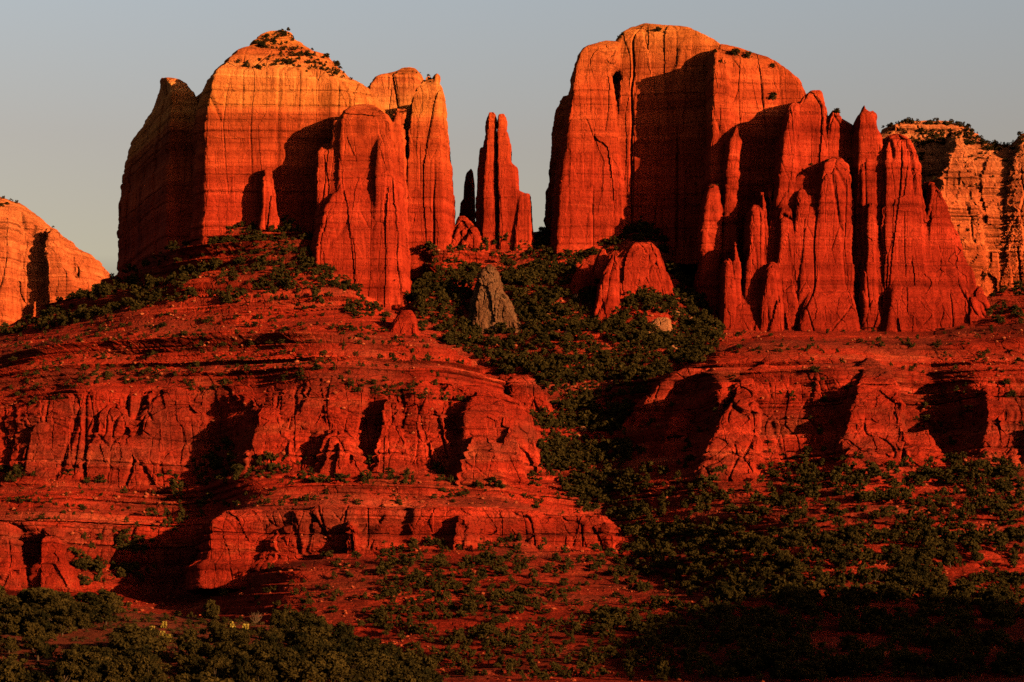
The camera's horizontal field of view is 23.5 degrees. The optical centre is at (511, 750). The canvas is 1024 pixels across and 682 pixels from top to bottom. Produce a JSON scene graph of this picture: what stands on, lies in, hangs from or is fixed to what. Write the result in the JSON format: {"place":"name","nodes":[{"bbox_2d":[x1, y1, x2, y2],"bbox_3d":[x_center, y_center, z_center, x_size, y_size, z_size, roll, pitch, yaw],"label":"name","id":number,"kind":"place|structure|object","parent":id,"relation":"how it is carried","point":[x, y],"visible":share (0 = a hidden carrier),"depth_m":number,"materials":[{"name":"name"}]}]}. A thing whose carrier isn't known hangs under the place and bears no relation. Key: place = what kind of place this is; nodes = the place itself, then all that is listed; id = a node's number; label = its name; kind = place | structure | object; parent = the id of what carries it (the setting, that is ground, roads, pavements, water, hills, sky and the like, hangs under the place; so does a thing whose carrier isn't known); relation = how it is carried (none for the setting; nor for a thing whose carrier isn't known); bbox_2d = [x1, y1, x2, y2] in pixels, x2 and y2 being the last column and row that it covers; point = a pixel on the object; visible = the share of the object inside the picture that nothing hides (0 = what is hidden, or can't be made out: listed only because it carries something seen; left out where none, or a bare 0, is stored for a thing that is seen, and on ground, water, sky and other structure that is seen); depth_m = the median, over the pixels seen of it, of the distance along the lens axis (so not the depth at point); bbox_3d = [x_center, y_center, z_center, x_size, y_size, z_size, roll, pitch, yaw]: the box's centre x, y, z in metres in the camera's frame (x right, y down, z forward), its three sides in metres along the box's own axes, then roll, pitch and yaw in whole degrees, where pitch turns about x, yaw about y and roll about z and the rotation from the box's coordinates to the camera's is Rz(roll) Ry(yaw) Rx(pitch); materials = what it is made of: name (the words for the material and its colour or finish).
{"place":"outdoors","nodes":[
{"label":"outdoors","id":0,"kind":"place"},
{"bbox_2d":[0,197,109,324],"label":"sandstone mesa","id":1,"kind":"structure","parent":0,"point":[42,262],"depth_m":2006.84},
{"bbox_2d":[0,607,380,681],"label":"foreground hill","id":2,"kind":"structure","parent":0,"point":[93,633],"depth_m":405.71,"materials":[{"name":"plant"}]},
{"bbox_2d":[0,636,19,652],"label":"juniper tree","id":3,"kind":"object","parent":2,"relation":"on","point":[9,642],"visible":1,"depth_m":384.94,"materials":[{"name":"green plant"}]},
{"bbox_2d":[0,596,20,614],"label":"juniper tree","id":4,"kind":"object","parent":2,"relation":"on","point":[9,603],"visible":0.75,"depth_m":425.15,"materials":[{"name":"green plant"}]},
{"bbox_2d":[0,613,21,634],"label":"juniper tree","id":5,"kind":"object","parent":2,"relation":"on","point":[7,625],"visible":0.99,"depth_m":401.72,"materials":[{"name":"green plant"}]},
{"bbox_2d":[0,656,28,681],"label":"juniper tree","id":6,"kind":"object","parent":2,"relation":"on","point":[12,669],"visible":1,"depth_m":347.59,"materials":[{"name":"green plant"}]},
{"bbox_2d":[11,606,42,628],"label":"juniper tree","id":7,"kind":"object","parent":2,"relation":"on","point":[22,612],"visible":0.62,"depth_m":403.08,"materials":[{"name":"green plant"}]},
{"bbox_2d":[20,621,45,642],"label":"juniper tree","id":8,"kind":"object","parent":2,"relation":"on","point":[31,629],"visible":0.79,"depth_m":392.41,"materials":[{"name":"green plant"}]},
{"bbox_2d":[23,611,50,634],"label":"juniper tree","id":9,"kind":"object","parent":2,"relation":"on","point":[41,619],"visible":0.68,"depth_m":401.01,"materials":[{"name":"green plant"}]},
{"bbox_2d":[24,637,50,660],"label":"juniper tree","id":10,"kind":"object","parent":2,"relation":"on","point":[41,647],"visible":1,"depth_m":376.86,"materials":[{"name":"green plant"}]},
{"bbox_2d":[23,670,51,681],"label":"juniper tree","id":11,"kind":"object","parent":2,"relation":"on","point":[36,675],"visible":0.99,"depth_m":348.80,"materials":[{"name":"green plant"}]},
{"bbox_2d":[24,587,57,606],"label":"juniper tree","id":12,"kind":"object","parent":2,"relation":"on","point":[36,593],"visible":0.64,"depth_m":436.69,"materials":[{"name":"green plant"}]},
{"bbox_2d":[36,594,69,606],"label":"juniper tree","id":13,"kind":"object","parent":2,"relation":"on","point":[51,600],"visible":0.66,"depth_m":430.33,"materials":[{"name":"green plant"}]},
{"bbox_2d":[49,615,77,634],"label":"juniper tree","id":14,"kind":"object","parent":2,"relation":"on","point":[58,621],"visible":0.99,"depth_m":405.20,"materials":[{"name":"green plant"}]},
{"bbox_2d":[53,661,80,681],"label":"juniper tree","id":15,"kind":"object","parent":2,"relation":"on","point":[63,668],"visible":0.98,"depth_m":349.08,"materials":[{"name":"green plant"}]},
{"bbox_2d":[58,608,82,626],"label":"juniper tree","id":16,"kind":"object","parent":2,"relation":"on","point":[67,613],"visible":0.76,"depth_m":412.28,"materials":[{"name":"green plant"}]},
{"bbox_2d":[60,648,94,667],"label":"juniper tree","id":17,"kind":"object","parent":2,"relation":"on","point":[74,656],"visible":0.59,"depth_m":359.07,"materials":[{"name":"green plant"}]},
{"bbox_2d":[71,613,90,628],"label":"juniper tree","id":18,"kind":"object","parent":2,"relation":"on","point":[84,621],"visible":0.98,"depth_m":411.06,"materials":[{"name":"green plant"}]},
{"bbox_2d":[68,665,98,681],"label":"juniper tree","id":19,"kind":"object","parent":2,"relation":"on","point":[82,672],"visible":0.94,"depth_m":348.91,"materials":[{"name":"green plant"}]},
{"bbox_2d":[69,602,105,623],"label":"juniper tree","id":20,"kind":"object","parent":2,"relation":"on","point":[84,608],"visible":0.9,"depth_m":414.76,"materials":[{"name":"green plant"}]},
{"bbox_2d":[69,652,111,671],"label":"juniper tree","id":21,"kind":"object","parent":2,"relation":"on","point":[95,655],"visible":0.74,"depth_m":358.31,"materials":[{"name":"green plant"}]},
{"bbox_2d":[90,646,117,663],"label":"juniper tree","id":22,"kind":"object","parent":2,"relation":"on","point":[103,651],"visible":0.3,"depth_m":364.31,"materials":[{"name":"green plant"}]},
{"bbox_2d":[90,603,119,624],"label":"juniper tree","id":23,"kind":"object","parent":2,"relation":"on","point":[106,610],"visible":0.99,"depth_m":418.86,"materials":[{"name":"green plant"}]},
{"bbox_2d":[97,593,123,612],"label":"juniper tree","id":24,"kind":"object","parent":2,"relation":"on","point":[112,600],"visible":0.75,"depth_m":435.21,"materials":[{"name":"green plant"}]},
{"bbox_2d":[102,660,134,681],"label":"juniper tree","id":25,"kind":"object","parent":2,"relation":"on","point":[121,668],"visible":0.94,"depth_m":353.01,"materials":[{"name":"green plant"}]},
{"bbox_2d":[108,624,155,645],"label":"juniper tree","id":26,"kind":"object","parent":2,"relation":"on","point":[131,630],"visible":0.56,"depth_m":384.77,"materials":[{"name":"green plant"}]},
{"bbox_2d":[112,636,151,653],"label":"juniper tree","id":27,"kind":"object","parent":2,"relation":"on","point":[121,644],"visible":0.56,"depth_m":375.78,"materials":[{"name":"green plant"}]},
{"bbox_2d":[122,645,153,662],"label":"juniper tree","id":28,"kind":"object","parent":2,"relation":"on","point":[145,650],"visible":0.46,"depth_m":367.60,"materials":[{"name":"green plant"}]},
{"bbox_2d":[132,655,167,681],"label":"juniper tree","id":29,"kind":"object","parent":2,"relation":"on","point":[142,674],"visible":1,"depth_m":353.01,"materials":[{"name":"green plant"}]},
{"bbox_2d":[175,629,196,652],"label":"juniper tree","id":30,"kind":"object","parent":2,"relation":"on","point":[187,634],"visible":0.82,"depth_m":389.52,"materials":[{"name":"green plant"}]},
{"bbox_2d":[181,640,206,659],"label":"juniper tree","id":31,"kind":"object","parent":2,"relation":"on","point":[194,649],"visible":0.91,"depth_m":376.79,"materials":[{"name":"green plant"}]},
{"bbox_2d":[0,606,389,681],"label":"ground brush","id":32,"kind":"object","parent":2,"relation":"on","point":[163,656],"visible":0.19,"depth_m":409.47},
{"bbox_2d":[201,599,219,619],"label":"juniper tree","id":33,"kind":"object","parent":2,"relation":"on","point":[213,612],"visible":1,"depth_m":434.72,"materials":[{"name":"green plant"}]},
{"bbox_2d":[199,620,227,641],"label":"juniper tree","id":34,"kind":"object","parent":2,"relation":"on","point":[210,626],"visible":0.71,"depth_m":409.03,"materials":[{"name":"green plant"}]},
{"bbox_2d":[199,657,228,677],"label":"juniper tree","id":35,"kind":"object","parent":2,"relation":"on","point":[220,671],"visible":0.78,"depth_m":360.14,"materials":[{"name":"green plant"}]},
{"bbox_2d":[207,640,237,661],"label":"juniper tree","id":36,"kind":"object","parent":2,"relation":"on","point":[227,645],"visible":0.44,"depth_m":374.17,"materials":[{"name":"green plant"}]},
{"bbox_2d":[220,627,248,650],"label":"juniper tree","id":37,"kind":"object","parent":2,"relation":"on","point":[236,637],"visible":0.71,"depth_m":393.70,"materials":[{"name":"green plant"}]},
{"bbox_2d":[218,651,257,669],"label":"juniper tree","id":38,"kind":"object","parent":2,"relation":"on","point":[235,656],"visible":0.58,"depth_m":367.21,"materials":[{"name":"green plant"}]},
{"bbox_2d":[230,657,252,681],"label":"juniper tree","id":39,"kind":"object","parent":2,"relation":"on","point":[236,669],"visible":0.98,"depth_m":357.79,"materials":[{"name":"green plant"}]},
{"bbox_2d":[238,642,265,666],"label":"juniper tree","id":40,"kind":"object","parent":2,"relation":"on","point":[249,649],"visible":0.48,"depth_m":375.35,"materials":[{"name":"green plant"}]},
{"bbox_2d":[244,667,273,681],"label":"juniper tree","id":41,"kind":"object","parent":2,"relation":"on","point":[260,674],"visible":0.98,"depth_m":357.69,"materials":[{"name":"green plant"}]},
{"bbox_2d":[249,661,280,679],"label":"juniper tree","id":42,"kind":"object","parent":2,"relation":"on","point":[269,667],"visible":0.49,"depth_m":362.36,"materials":[{"name":"green plant"}]},
{"bbox_2d":[248,645,285,663],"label":"juniper tree","id":43,"kind":"object","parent":2,"relation":"on","point":[262,654],"visible":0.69,"depth_m":372.60,"materials":[{"name":"green plant"}]},
{"bbox_2d":[265,653,306,674],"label":"juniper tree","id":44,"kind":"object","parent":2,"relation":"on","point":[284,658],"visible":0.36,"depth_m":367.56,"materials":[{"name":"green plant"}]},
{"bbox_2d":[281,617,297,633],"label":"juniper tree","id":45,"kind":"object","parent":2,"relation":"on","point":[291,623],"visible":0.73,"depth_m":424.19,"materials":[{"name":"green plant"}]},
{"bbox_2d":[277,660,319,681],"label":"juniper tree","id":46,"kind":"object","parent":2,"relation":"on","point":[293,674],"visible":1,"depth_m":362.80,"materials":[{"name":"green plant"}]},
{"bbox_2d":[284,636,323,658],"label":"juniper tree","id":47,"kind":"object","parent":2,"relation":"on","point":[307,643],"visible":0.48,"depth_m":392.47,"materials":[{"name":"green plant"}]},
{"bbox_2d":[295,625,332,641],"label":"juniper tree","id":48,"kind":"object","parent":2,"relation":"on","point":[313,631],"visible":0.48,"depth_m":415.54,"materials":[{"name":"green plant"}]},
{"bbox_2d":[304,646,323,667],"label":"juniper tree","id":49,"kind":"object","parent":2,"relation":"on","point":[315,652],"visible":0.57,"depth_m":382.46,"materials":[{"name":"green plant"}]},
{"bbox_2d":[313,651,350,675],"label":"juniper tree","id":50,"kind":"object","parent":2,"relation":"on","point":[329,658],"visible":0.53,"depth_m":377.66,"materials":[{"name":"green plant"}]},
{"bbox_2d":[319,662,347,681],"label":"juniper tree","id":51,"kind":"object","parent":2,"relation":"on","point":[336,672],"visible":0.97,"depth_m":370.90,"materials":[{"name":"green plant"}]},
{"bbox_2d":[323,642,353,664],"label":"juniper tree","id":52,"kind":"object","parent":2,"relation":"on","point":[334,646],"visible":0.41,"depth_m":395.77,"materials":[{"name":"green plant"}]},
{"bbox_2d":[329,627,348,642],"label":"juniper tree","id":53,"kind":"object","parent":2,"relation":"on","point":[343,632],"visible":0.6,"depth_m":430.12,"materials":[{"name":"green plant"}]},
{"bbox_2d":[327,621,355,638],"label":"juniper tree","id":54,"kind":"object","parent":2,"relation":"on","point":[341,624],"visible":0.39,"depth_m":436.23,"materials":[{"name":"green plant"}]},
{"bbox_2d":[336,636,359,656],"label":"juniper tree","id":55,"kind":"object","parent":2,"relation":"on","point":[347,643],"visible":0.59,"depth_m":409.13,"materials":[{"name":"green plant"}]},
{"bbox_2d":[352,636,381,651],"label":"juniper tree","id":56,"kind":"object","parent":2,"relation":"on","point":[371,642],"visible":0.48,"depth_m":427.72,"materials":[{"name":"green plant"}]},
{"bbox_2d":[355,668,381,681],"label":"juniper tree","id":57,"kind":"object","parent":2,"relation":"on","point":[374,675],"visible":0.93,"depth_m":382.11,"materials":[{"name":"green plant"}]},
{"bbox_2d":[357,662,387,681],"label":"juniper tree","id":58,"kind":"object","parent":2,"relation":"on","point":[381,667],"visible":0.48,"depth_m":386.13,"materials":[{"name":"green plant"}]},
{"bbox_2d":[360,652,399,668],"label":"juniper tree","id":59,"kind":"object","parent":2,"relation":"on","point":[379,658],"visible":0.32,"depth_m":403.27,"materials":[{"name":"green plant"}]},
{"bbox_2d":[381,661,404,681],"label":"juniper tree","id":60,"kind":"object","parent":2,"relation":"on","point":[392,671],"visible":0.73,"depth_m":397.11,"materials":[{"name":"green plant"}]},
{"bbox_2d":[397,659,420,669],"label":"juniper tree","id":61,"kind":"object","parent":2,"relation":"on","point":[411,664],"visible":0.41,"depth_m":421.13,"materials":[{"name":"green plant"}]},
{"bbox_2d":[396,668,423,681],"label":"juniper tree","id":62,"kind":"object","parent":2,"relation":"on","point":[417,675],"visible":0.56,"depth_m":399.72,"materials":[{"name":"green plant"}]},
{"bbox_2d":[402,655,436,679],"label":"juniper tree","id":63,"kind":"object","parent":2,"relation":"on","point":[431,662],"visible":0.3,"depth_m":432.79,"materials":[{"name":"green plant"}]},
{"bbox_2d":[414,665,443,681],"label":"juniper tree","id":64,"kind":"object","parent":2,"relation":"on","point":[428,674],"visible":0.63,"depth_m":410.65,"materials":[{"name":"green plant"}]},
{"bbox_2d":[0,219,1023,681],"bbox_3d":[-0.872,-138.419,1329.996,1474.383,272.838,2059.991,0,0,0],"label":"hillside","id":65,"kind":"structure","parent":0,"point":[70,419],"depth_m":1022.90,"materials":[{"name":"stone"}]},
{"bbox_2d":[117,30,455,314],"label":"sandstone butte","id":66,"kind":"object","parent":65,"relation":"on","point":[355,177],"visible":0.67,"depth_m":1225.59,"materials":[{"name":"stone"}]},
{"bbox_2d":[388,310,419,335],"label":"rock mound","id":67,"kind":"object","parent":65,"relation":"on","point":[404,321],"visible":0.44,"depth_m":1126.27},
{"bbox_2d":[459,169,475,226],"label":"rock spire","id":68,"kind":"object","parent":65,"relation":"on","point":[467,207],"visible":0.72,"depth_m":1293.28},
{"bbox_2d":[449,216,490,251],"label":"rock mound","id":69,"kind":"object","parent":65,"relation":"on","point":[467,233],"visible":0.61,"depth_m":1246.66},
{"bbox_2d":[467,264,523,333],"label":"rock spire","id":70,"kind":"object","parent":65,"relation":"on","point":[491,302],"visible":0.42,"depth_m":1174.66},
{"bbox_2d":[475,112,533,250],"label":"twin spire","id":71,"kind":"structure","parent":65,"relation":"on","point":[503,204],"depth_m":1247.44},
{"bbox_2d":[0,215,1023,681],"bbox_3d":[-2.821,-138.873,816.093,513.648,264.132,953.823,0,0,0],"label":"woodland","id":72,"kind":"object","parent":65,"relation":"on","point":[694,345],"visible":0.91,"depth_m":965.22,"materials":[{"name":"green plant"}]},
{"bbox_2d":[0,357,1023,594],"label":"cliff","id":73,"kind":"structure","parent":65,"relation":"on","point":[495,431],"depth_m":1002.84,"materials":[{"name":"stone"}]},
{"bbox_2d":[0,235,1023,681],"bbox_3d":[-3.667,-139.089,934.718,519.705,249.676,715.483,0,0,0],"label":"shrubs","id":74,"kind":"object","parent":65,"relation":"on","point":[500,493],"visible":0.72,"depth_m":983.48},
{"bbox_2d":[0,26,1023,275],"bbox_3d":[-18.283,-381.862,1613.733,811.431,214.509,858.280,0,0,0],"label":"scrub","id":75,"kind":"object","parent":65,"relation":"on","point":[906,120],"visible":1,"depth_m":1858.05,"materials":[{"name":"green plant"}]},
{"bbox_2d":[569,249,608,293],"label":"rock slab","id":76,"kind":"object","parent":65,"relation":"on","point":[585,274],"visible":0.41,"depth_m":1200.12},
{"bbox_2d":[592,242,673,326],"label":"rock outcrop","id":77,"kind":"object","parent":65,"relation":"on","point":[630,268],"visible":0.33,"depth_m":1182.57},
{"bbox_2d":[642,317,673,341],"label":"rock mound","id":78,"kind":"object","parent":65,"relation":"on","point":[663,323],"visible":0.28,"depth_m":1157.34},
{"bbox_2d":[653,660,669,679],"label":"juniper tree","id":79,"kind":"object","parent":65,"relation":"on","point":[662,667],"visible":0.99,"depth_m":699.88,"materials":[{"name":"green plant"}]},
{"bbox_2d":[543,23,805,314],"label":"sandstone butte","id":80,"kind":"object","parent":65,"relation":"on","point":[651,124],"visible":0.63,"depth_m":1235.08,"materials":[{"name":"stone"}]},
{"bbox_2d":[708,602,735,617],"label":"juniper tree","id":81,"kind":"object","parent":65,"relation":"on","point":[723,607],"visible":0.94,"depth_m":787.59,"materials":[{"name":"green plant"}]},
{"bbox_2d":[715,536,737,554],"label":"juniper tree","id":82,"kind":"object","parent":65,"relation":"on","point":[727,545],"visible":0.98,"depth_m":879.24,"materials":[{"name":"green plant"}]},
{"bbox_2d":[720,586,735,601],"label":"juniper tree","id":83,"kind":"object","parent":65,"relation":"on","point":[727,592],"visible":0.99,"depth_m":813.32,"materials":[{"name":"green plant"}]},
{"bbox_2d":[748,556,768,573],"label":"juniper tree","id":84,"kind":"object","parent":65,"relation":"on","point":[755,561],"visible":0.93,"depth_m":851.87,"materials":[{"name":"green plant"}]},
{"bbox_2d":[748,534,773,548],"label":"juniper tree","id":85,"kind":"object","parent":65,"relation":"on","point":[761,539],"visible":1,"depth_m":871.21,"materials":[{"name":"green plant"}]},
{"bbox_2d":[781,533,802,548],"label":"juniper tree","id":86,"kind":"object","parent":65,"relation":"on","point":[794,539],"visible":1,"depth_m":870.97,"materials":[{"name":"green plant"}]},
{"bbox_2d":[813,570,831,588],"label":"juniper tree","id":87,"kind":"object","parent":65,"relation":"on","point":[821,576],"visible":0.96,"depth_m":822.13,"materials":[{"name":"green plant"}]},
{"bbox_2d":[819,537,843,551],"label":"juniper tree","id":88,"kind":"object","parent":65,"relation":"on","point":[834,543],"visible":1,"depth_m":857.46,"materials":[{"name":"green plant"}]},
{"bbox_2d":[830,551,858,566],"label":"juniper tree","id":89,"kind":"object","parent":65,"relation":"on","point":[845,556],"visible":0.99,"depth_m":844.10,"materials":[{"name":"green plant"}]},
{"bbox_2d":[837,635,862,650],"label":"juniper tree","id":90,"kind":"object","parent":65,"relation":"on","point":[850,642],"visible":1,"depth_m":712.18,"materials":[{"name":"green plant"}]},
{"bbox_2d":[718,90,989,331],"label":"rock tower","id":91,"kind":"structure","parent":65,"relation":"on","point":[869,237],"depth_m":1183.17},
{"bbox_2d":[858,568,872,584],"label":"juniper tree","id":92,"kind":"object","parent":65,"relation":"on","point":[862,578],"visible":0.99,"depth_m":827.67,"materials":[{"name":"green plant"}]},
{"bbox_2d":[877,583,896,599],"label":"juniper tree","id":93,"kind":"object","parent":65,"relation":"on","point":[885,588],"visible":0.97,"depth_m":812.35,"materials":[{"name":"green plant"}]},
{"bbox_2d":[878,543,904,560],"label":"juniper tree","id":94,"kind":"object","parent":65,"relation":"on","point":[887,550],"visible":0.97,"depth_m":853.24,"materials":[{"name":"green plant"}]},
{"bbox_2d":[882,567,900,580],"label":"juniper tree","id":95,"kind":"object","parent":65,"relation":"on","point":[893,572],"visible":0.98,"depth_m":829.55,"materials":[{"name":"green plant"}]},
{"bbox_2d":[896,560,921,575],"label":"juniper tree","id":96,"kind":"object","parent":65,"relation":"on","point":[914,565],"visible":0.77,"depth_m":832.09,"materials":[{"name":"green plant"}]},
{"bbox_2d":[900,573,921,588],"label":"juniper tree","id":97,"kind":"object","parent":65,"relation":"on","point":[906,579],"visible":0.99,"depth_m":821.62,"materials":[{"name":"green plant"}]},
{"bbox_2d":[922,586,944,601],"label":"juniper tree","id":98,"kind":"object","parent":65,"relation":"on","point":[931,592],"visible":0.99,"depth_m":811.49,"materials":[{"name":"green plant"}]},
{"bbox_2d":[942,551,957,567],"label":"juniper tree","id":99,"kind":"object","parent":65,"relation":"on","point":[949,558],"visible":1,"depth_m":848.88,"materials":[{"name":"green plant"}]},
{"bbox_2d":[880,120,1023,295],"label":"sandstone mesa","id":100,"kind":"structure","parent":65,"relation":"on","point":[988,210],"depth_m":1838.19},
{"bbox_2d":[954,582,975,598],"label":"juniper tree","id":101,"kind":"object","parent":65,"relation":"on","point":[966,587],"visible":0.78,"depth_m":818.14,"materials":[{"name":"green plant"}]},
{"bbox_2d":[991,588,1017,602],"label":"juniper tree","id":102,"kind":"object","parent":65,"relation":"on","point":[1006,592],"visible":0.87,"depth_m":811.55,"materials":[{"name":"green plant"}]},
{"bbox_2d":[0,0,1023,275],"label":"sky","id":103,"kind":"structure","parent":0,"point":[80,79],"materials":[{"name":"grey"}]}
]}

